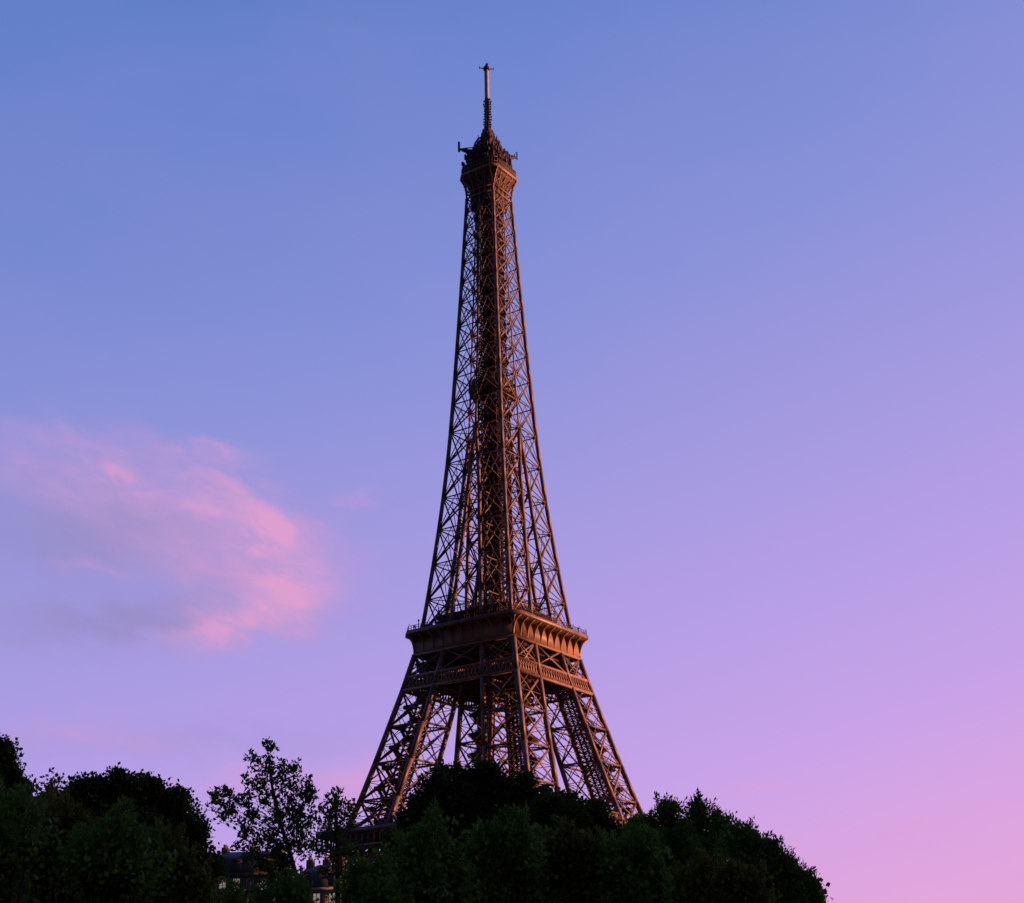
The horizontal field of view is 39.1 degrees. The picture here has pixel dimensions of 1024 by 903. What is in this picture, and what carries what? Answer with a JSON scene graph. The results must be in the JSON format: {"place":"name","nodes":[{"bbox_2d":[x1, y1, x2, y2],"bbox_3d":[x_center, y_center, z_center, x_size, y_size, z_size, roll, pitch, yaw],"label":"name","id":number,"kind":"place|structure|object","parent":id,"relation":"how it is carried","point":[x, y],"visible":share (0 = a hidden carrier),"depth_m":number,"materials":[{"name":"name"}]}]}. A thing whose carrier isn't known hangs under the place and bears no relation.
{"place":"outdoors","nodes":[
{"label":"outdoors","id":0,"kind":"place"},
{"bbox_2d":[213,844,293,902],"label":"apartment building","id":1,"kind":"structure","parent":0,"point":[237,867],"depth_m":236.27,"materials":[{"name":"grey stone"}]},
{"bbox_2d":[217,880,225,891],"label":"window","id":2,"kind":"structure","parent":1,"relation":"in","point":[223,885],"depth_m":235.71,"materials":[{"name":"white glass"}]},
{"bbox_2d":[245,878,253,891],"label":"window","id":3,"kind":"structure","parent":1,"relation":"in","point":[249,886],"depth_m":235.48,"materials":[{"name":"black glass"}]},
{"bbox_2d":[299,856,348,902],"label":"apartment building","id":4,"kind":"structure","parent":0,"point":[319,887],"depth_m":224.81,"materials":[{"name":"stone"}]},
{"bbox_2d":[311,893,319,902],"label":"window","id":5,"kind":"structure","parent":4,"relation":"in","point":[317,895],"depth_m":223.93,"materials":[{"name":"grey glass"}]},
{"bbox_2d":[327,892,334,902],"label":"window","id":6,"kind":"structure","parent":4,"relation":"in","point":[330,895],"depth_m":223.66,"materials":[{"name":"grey glass"}]},
{"bbox_2d":[0,0,1023,902],"label":"sky","id":7,"kind":"structure","parent":0,"point":[771,252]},
{"label":"ground","id":8,"kind":"structure","parent":0,"visible":0},
{"bbox_2d":[0,777,67,902],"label":"young tree","id":9,"kind":"object","parent":8,"relation":"on","point":[21,824],"visible":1,"depth_m":32.98,"materials":[{"name":"green plant"}]},
{"bbox_2d":[0,734,77,902],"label":"leafy tree","id":10,"kind":"object","parent":8,"relation":"on","point":[11,772],"visible":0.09,"depth_m":61.50,"materials":[{"name":"green plant"}]},
{"bbox_2d":[31,767,72,902],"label":"sapling","id":11,"kind":"object","parent":8,"relation":"on","point":[58,780],"visible":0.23,"depth_m":37.41,"materials":[{"name":"green plant"}]},
{"bbox_2d":[12,781,103,902],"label":"young tree","id":12,"kind":"object","parent":8,"relation":"on","point":[68,819],"visible":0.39,"depth_m":34.91,"materials":[{"name":"green plant"}]},
{"bbox_2d":[47,795,186,902],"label":"young tree","id":13,"kind":"object","parent":8,"relation":"on","point":[113,855],"visible":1,"depth_m":31.52,"materials":[{"name":"green plant"}]},
{"bbox_2d":[19,762,229,902],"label":"leafy tree","id":14,"kind":"object","parent":8,"relation":"on","point":[150,795],"visible":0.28,"depth_m":66.25,"materials":[{"name":"green plant"}]},
{"bbox_2d":[134,814,223,902],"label":"young tree","id":15,"kind":"object","parent":8,"relation":"on","point":[187,874],"visible":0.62,"depth_m":33.55,"materials":[{"name":"green plant"}]},
{"bbox_2d":[205,737,321,900],"bbox_3d":[-7.540,14.447,43.033,3.631,12.304,3.259,3,-23,-10],"label":"poplar tree","id":16,"kind":"object","parent":8,"relation":"on","point":[279,816],"visible":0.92,"depth_m":44.20,"materials":[{"name":"green plant"}]},
{"bbox_2d":[201,869,326,902],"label":"young tree","id":17,"kind":"object","parent":8,"relation":"on","point":[287,889],"visible":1,"depth_m":31.13,"materials":[{"name":"green plant"}]},
{"bbox_2d":[308,786,371,902],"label":"sapling","id":18,"kind":"object","parent":8,"relation":"on","point":[337,834],"visible":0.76,"depth_m":42.50,"materials":[{"name":"green plant"}]},
{"bbox_2d":[324,842,422,902],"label":"young tree","id":19,"kind":"object","parent":8,"relation":"on","point":[365,884],"visible":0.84,"depth_m":34.38,"materials":[{"name":"green plant"}]},
{"bbox_2d":[372,797,485,902],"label":"young tree","id":20,"kind":"object","parent":8,"relation":"on","point":[428,866],"visible":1,"depth_m":31.69,"materials":[{"name":"green plant"}]},
{"bbox_2d":[376,757,570,902],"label":"leafy tree","id":21,"kind":"object","parent":8,"relation":"on","point":[481,788],"visible":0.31,"depth_m":76.12,"materials":[{"name":"green plant"}]},
{"bbox_2d":[316,63,643,867],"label":"lattice tower","id":22,"kind":"structure","parent":8,"relation":"on","point":[510,649],"depth_m":430.26,"materials":[{"name":"metal"}]},
{"bbox_2d":[452,801,558,902],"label":"young tree","id":23,"kind":"object","parent":8,"relation":"on","point":[506,860],"visible":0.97,"depth_m":33.59,"materials":[{"name":"green plant"}]},
{"bbox_2d":[523,813,615,902],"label":"young tree","id":24,"kind":"object","parent":8,"relation":"on","point":[567,856],"visible":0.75,"depth_m":34.67,"materials":[{"name":"green plant"}]},
{"bbox_2d":[525,787,624,902],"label":"leafy tree","id":25,"kind":"object","parent":8,"relation":"on","point":[571,806],"visible":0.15,"depth_m":71.88,"materials":[{"name":"green plant"}]},
{"bbox_2d":[581,812,678,902],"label":"young tree","id":26,"kind":"object","parent":8,"relation":"on","point":[633,867],"visible":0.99,"depth_m":33.37,"materials":[{"name":"green plant"}]},
{"bbox_2d":[609,787,738,902],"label":"leafy tree","id":27,"kind":"object","parent":8,"relation":"on","point":[681,838],"visible":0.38,"depth_m":57.58,"materials":[{"name":"green plant"}]},
{"bbox_2d":[664,847,783,902],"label":"young tree","id":28,"kind":"object","parent":8,"relation":"on","point":[703,880],"visible":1,"depth_m":32.28,"materials":[{"name":"green plant"}]},
{"bbox_2d":[682,816,832,902],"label":"leafy tree","id":29,"kind":"object","parent":8,"relation":"on","point":[793,881],"visible":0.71,"depth_m":49.23,"materials":[{"name":"green plant"}]}
]}

